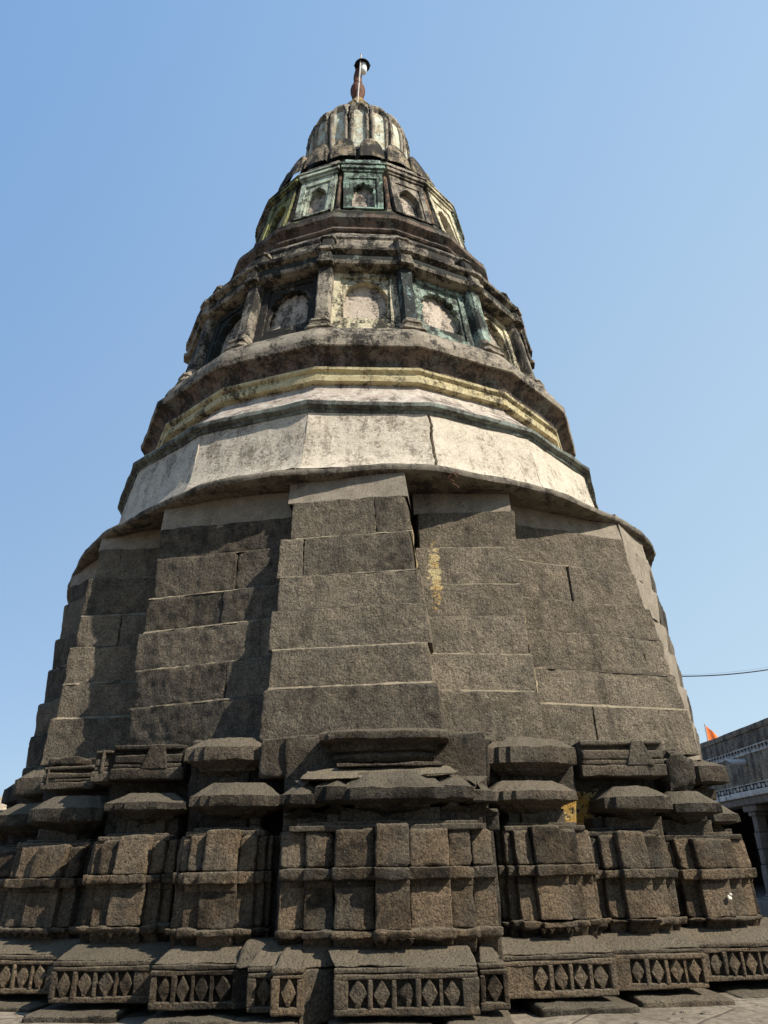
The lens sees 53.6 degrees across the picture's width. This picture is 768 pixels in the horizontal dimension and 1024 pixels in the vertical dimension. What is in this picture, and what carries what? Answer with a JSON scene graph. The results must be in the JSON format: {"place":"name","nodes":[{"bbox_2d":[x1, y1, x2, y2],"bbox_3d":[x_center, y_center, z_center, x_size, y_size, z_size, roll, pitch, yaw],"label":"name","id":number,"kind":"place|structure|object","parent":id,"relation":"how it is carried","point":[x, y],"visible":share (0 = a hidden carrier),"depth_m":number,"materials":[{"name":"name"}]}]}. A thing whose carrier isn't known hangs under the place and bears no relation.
{"place":"outdoors","nodes":[
{"label":"outdoors","id":0,"kind":"place"},
{"bbox_2d":[0,796,6,809],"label":"stone house","id":1,"kind":"structure","parent":0,"point":[2,806],"depth_m":18.48,"materials":[{"name":"beige"}]},
{"bbox_2d":[0,914,767,1023],"bbox_3d":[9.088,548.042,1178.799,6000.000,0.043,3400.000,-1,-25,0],"label":"ground","id":2,"kind":"structure","parent":0,"point":[745,1011],"depth_m":4.58,"materials":[{"name":"grey stone"}]},
{"bbox_2d":[0,67,767,1023],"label":"temple tower","id":3,"kind":"structure","parent":2,"relation":"on","point":[358,707],"depth_m":6.28,"materials":[{"name":"stone"}]},
{"bbox_2d":[354,54,370,101],"bbox_3d":[-0.460,-8.291,14.739,0.413,1.749,0.310,20,-32,-37],"label":"lamp","id":4,"kind":"object","parent":3,"relation":"attached to","point":[363,64],"visible":0.98,"depth_m":14.93,"materials":[{"name":"white metal"}]},
{"bbox_2d":[447,471,458,487],"bbox_3d":[0.645,-0.298,7.140,0.116,0.153,0.097,-1,-25,0],"label":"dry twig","id":5,"kind":"object","parent":3,"relation":"attached to","point":[449,476],"visible":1,"depth_m":7.16,"materials":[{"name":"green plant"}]},
{"bbox_2d":[700,718,767,914],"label":"gallery hall","id":6,"kind":"structure","parent":2,"relation":"on","point":[741,754],"depth_m":14.03,"materials":[{"name":"paint"}]},
{"bbox_2d":[704,724,717,740],"bbox_3d":[7.989,5.723,18.241,0.389,1.240,0.075,3,-25,-8],"label":"pennant flag","id":7,"kind":"object","parent":6,"relation":"attached to","point":[711,734],"visible":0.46,"depth_m":18.40,"materials":[{"name":"orange fabric"}]},
{"bbox_2d":[0,0,767,795],"label":"sky","id":8,"kind":"structure","parent":0,"point":[604,163],"materials":[{"name":"blue"}]},
{"bbox_3d":[7.951,3.034,12.863,0.060,1.450,0.060,-1,-25,0],"label":"roof rod","id":9,"kind":"object","parent":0,"visible":0},
{"bbox_2d":[682,667,767,676],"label":"overhead cable","id":10,"kind":"object","parent":9,"relation":"attached to","point":[724,674],"visible":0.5,"depth_m":12.99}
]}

